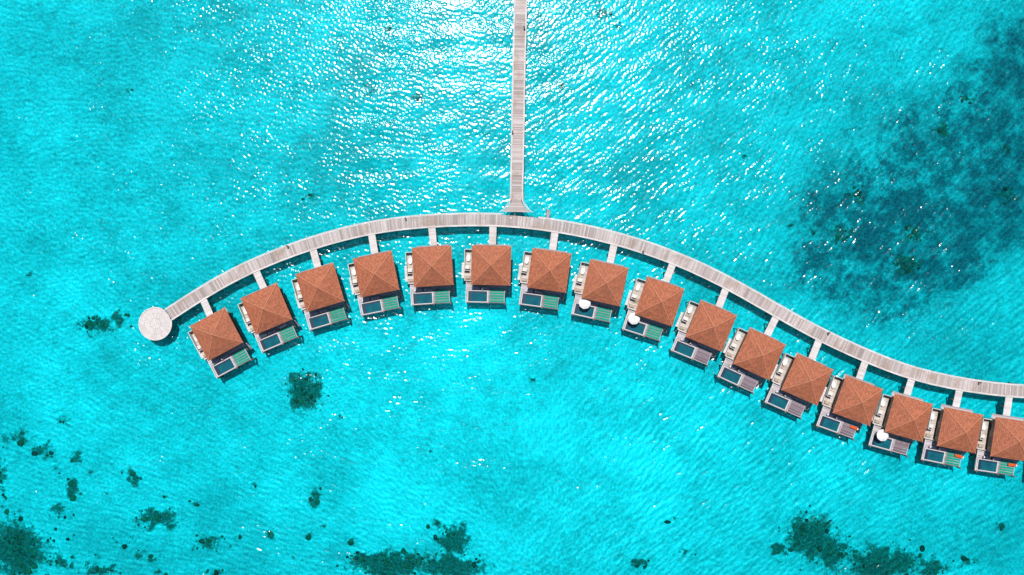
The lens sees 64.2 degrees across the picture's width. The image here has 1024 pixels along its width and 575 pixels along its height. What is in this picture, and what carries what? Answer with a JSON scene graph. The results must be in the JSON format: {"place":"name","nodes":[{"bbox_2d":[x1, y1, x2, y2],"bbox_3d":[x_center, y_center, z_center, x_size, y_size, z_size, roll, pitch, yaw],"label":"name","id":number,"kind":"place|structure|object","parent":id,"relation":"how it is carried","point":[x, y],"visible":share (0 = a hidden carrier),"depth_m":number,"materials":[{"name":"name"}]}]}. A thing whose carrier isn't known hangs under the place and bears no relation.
{"place":"outdoors","nodes":[
{"label":"outdoors","id":0,"kind":"place"},
{"bbox_2d":[0,0,1023,574],"bbox_3d":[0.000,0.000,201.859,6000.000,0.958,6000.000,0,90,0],"label":"sandy seabed","id":1,"kind":"structure","parent":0,"point":[470,448],"depth_m":201.99,"materials":[{"name":"teal sand"}]},
{"bbox_2d":[139,307,176,339],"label":"round viewing platform","id":2,"kind":"structure","parent":1,"relation":"on","point":[155,323],"depth_m":198.19,"materials":[{"name":"white wood"}]},
{"bbox_2d":[201,297,215,315],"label":"villa access walkway","id":3,"kind":"structure","parent":1,"relation":"on","point":[206,307],"depth_m":198.26,"materials":[{"name":"white wood"}]},
{"bbox_2d":[188,307,256,378],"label":"overwater villa","id":4,"kind":"object","parent":1,"relation":"on","point":[216,335],"visible":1,"depth_m":194.81,"materials":[{"name":"ceramic"}]},
{"bbox_2d":[253,269,267,288],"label":"villa access walkway","id":5,"kind":"structure","parent":1,"relation":"on","point":[257,275],"depth_m":198.26,"materials":[{"name":"white wood"}]},
{"bbox_2d":[238,283,303,352],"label":"overwater villa","id":6,"kind":"object","parent":1,"relation":"on","point":[264,310],"visible":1,"depth_m":194.79,"materials":[{"name":"ceramic"}]},
{"bbox_2d":[310,249,322,267],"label":"villa access walkway","id":7,"kind":"structure","parent":1,"relation":"on","point":[314,254],"depth_m":198.26,"materials":[{"name":"white wood"}]},
{"bbox_2d":[291,263,351,330],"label":"overwater villa","id":8,"kind":"object","parent":1,"relation":"on","point":[318,288],"visible":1,"depth_m":194.79,"materials":[{"name":"ceramic"}]},
{"bbox_2d":[368,233,378,253],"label":"villa access walkway","id":9,"kind":"structure","parent":1,"relation":"on","point":[373,242],"depth_m":198.26,"materials":[{"name":"white wood"}]},
{"bbox_2d":[348,250,402,316],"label":"overwater villa","id":10,"kind":"object","parent":1,"relation":"on","point":[374,274],"visible":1,"depth_m":194.79,"materials":[{"name":"ceramic"}]},
{"bbox_2d":[404,244,454,306],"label":"overwater villa","id":11,"kind":"object","parent":1,"relation":"on","point":[430,266],"visible":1,"depth_m":194.78,"materials":[{"name":"ceramic"}]},
{"bbox_2d":[428,227,437,244],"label":"villa access walkway","id":12,"kind":"structure","parent":1,"relation":"on","point":[432,235],"depth_m":198.26,"materials":[{"name":"white wood"}]},
{"bbox_2d":[462,244,510,304],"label":"overwater villa","id":13,"kind":"object","parent":1,"relation":"on","point":[488,265],"visible":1,"depth_m":194.80,"materials":[{"name":"ceramic"}]},
{"bbox_2d":[489,224,496,244],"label":"villa access walkway","id":14,"kind":"structure","parent":1,"relation":"on","point":[492,237],"depth_m":198.26,"materials":[{"name":"white wood"}]},
{"bbox_2d":[0,12,1012,574],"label":"coral reef","id":15,"kind":"object","parent":1,"relation":"on","point":[158,516],"visible":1,"depth_m":201.68},
{"bbox_2d":[499,0,531,211],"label":"straight jetty","id":16,"kind":"object","parent":1,"relation":"on","point":[518,94],"visible":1,"depth_m":198.20,"materials":[{"name":"grey wood"}]},
{"bbox_2d":[517,247,571,310],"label":"overwater villa","id":17,"kind":"object","parent":1,"relation":"on","point":[547,271],"visible":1,"depth_m":194.81,"materials":[{"name":"ceramic"}]},
{"bbox_2d":[549,230,557,249],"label":"villa access walkway","id":18,"kind":"structure","parent":1,"relation":"on","point":[553,240],"depth_m":198.26,"materials":[{"name":"white wood"}]},
{"bbox_2d":[165,212,1023,397],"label":"curved boardwalk","id":19,"kind":"structure","parent":1,"relation":"on","point":[755,297],"depth_m":198.20,"materials":[{"name":"grey wood"}]},
{"bbox_2d":[545,209,550,216],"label":"swim ladder landing","id":20,"kind":"object","parent":19,"relation":"attached to","point":[547,213],"visible":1,"depth_m":198.22,"materials":[{"name":"grey wood"}]},
{"bbox_2d":[571,259,628,323],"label":"overwater villa","id":21,"kind":"object","parent":1,"relation":"on","point":[601,282],"visible":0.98,"depth_m":194.80,"materials":[{"name":"ceramic"}]},
{"bbox_2d":[579,298,590,308],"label":"patio umbrella","id":22,"kind":"object","parent":21,"relation":"on","point":[584,303],"visible":1,"depth_m":195.81,"materials":[{"name":"white fabric"}]},
{"bbox_2d":[607,244,616,262],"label":"villa access walkway","id":23,"kind":"structure","parent":1,"relation":"on","point":[611,254],"depth_m":198.26,"materials":[{"name":"white wood"}]},
{"bbox_2d":[621,276,684,342],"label":"overwater villa","id":24,"kind":"object","parent":1,"relation":"on","point":[658,300],"visible":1,"depth_m":194.81,"materials":[{"name":"ceramic"}]},
{"bbox_2d":[628,313,639,323],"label":"patio umbrella","id":25,"kind":"object","parent":24,"relation":"on","point":[633,318],"visible":1,"depth_m":195.84,"materials":[{"name":"white fabric"}]},
{"bbox_2d":[663,262,675,281],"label":"villa access walkway","id":26,"kind":"structure","parent":1,"relation":"on","point":[668,276],"depth_m":198.26,"materials":[{"name":"white wood"}]},
{"bbox_2d":[668,300,736,366],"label":"overwater villa","id":27,"kind":"object","parent":1,"relation":"on","point":[709,325],"visible":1,"depth_m":194.85,"materials":[{"name":"ceramic"}]},
{"bbox_2d":[715,286,728,307],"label":"villa access walkway","id":28,"kind":"structure","parent":1,"relation":"on","point":[722,296],"depth_m":198.26,"materials":[{"name":"white wood"}]},
{"bbox_2d":[714,327,785,394],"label":"overwater villa","id":29,"kind":"object","parent":1,"relation":"on","point":[758,354],"visible":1,"depth_m":194.89,"materials":[{"name":"ceramic"}]},
{"bbox_2d":[764,316,778,335],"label":"villa access walkway","id":30,"kind":"structure","parent":1,"relation":"on","point":[773,322],"depth_m":198.26,"materials":[{"name":"white wood"}]},
{"bbox_2d":[760,352,833,419],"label":"overwater villa","id":31,"kind":"object","parent":1,"relation":"on","point":[805,379],"visible":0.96,"depth_m":194.93,"materials":[{"name":"ceramic"}]},
{"bbox_2d":[806,338,821,359],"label":"villa access walkway","id":32,"kind":"structure","parent":1,"relation":"on","point":[814,350],"depth_m":198.26,"materials":[{"name":"white wood"}]},
{"bbox_2d":[811,373,882,440],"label":"overwater villa","id":33,"kind":"object","parent":1,"relation":"on","point":[852,399],"visible":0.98,"depth_m":194.93,"materials":[{"name":"ceramic"}]},
{"bbox_2d":[852,359,867,379],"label":"villa access walkway","id":34,"kind":"structure","parent":1,"relation":"on","point":[861,374],"depth_m":198.26,"materials":[{"name":"white wood"}]},
{"bbox_2d":[863,391,932,456],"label":"overwater villa","id":35,"kind":"object","parent":1,"relation":"on","point":[903,416],"visible":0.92,"depth_m":194.89,"materials":[{"name":"ceramic"}]},
{"bbox_2d":[877,429,888,440],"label":"patio umbrella","id":36,"kind":"object","parent":35,"relation":"on","point":[882,435],"visible":1,"depth_m":195.84,"materials":[{"name":"white fabric"}]},
{"bbox_2d":[898,376,914,396],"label":"villa access walkway","id":37,"kind":"structure","parent":1,"relation":"on","point":[908,388],"depth_m":198.26,"materials":[{"name":"white wood"}]},
{"bbox_2d":[914,404,983,468],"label":"overwater villa","id":38,"kind":"object","parent":1,"relation":"on","point":[956,429],"visible":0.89,"depth_m":194.93,"materials":[{"name":"ceramic"}]},
{"bbox_2d":[946,388,962,406],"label":"villa access walkway","id":39,"kind":"structure","parent":1,"relation":"on","point":[957,398],"depth_m":198.26,"materials":[{"name":"white wood"}]},
{"bbox_2d":[967,413,1023,477],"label":"overwater villa","id":40,"kind":"object","parent":1,"relation":"on","point":[1004,437],"visible":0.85,"depth_m":195.05,"materials":[{"name":"ceramic"}]},
{"bbox_2d":[995,394,1012,417],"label":"villa access walkway","id":41,"kind":"structure","parent":1,"relation":"on","point":[1007,407],"depth_m":198.26,"materials":[{"name":"white wood"}]},
{"bbox_2d":[0,0,1023,574],"bbox_3d":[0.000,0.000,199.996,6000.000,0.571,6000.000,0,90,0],"label":"lagoon water","id":42,"kind":"structure","parent":0,"point":[518,282],"depth_m":200.04,"materials":[{"name":"teal liquid"}]}
]}

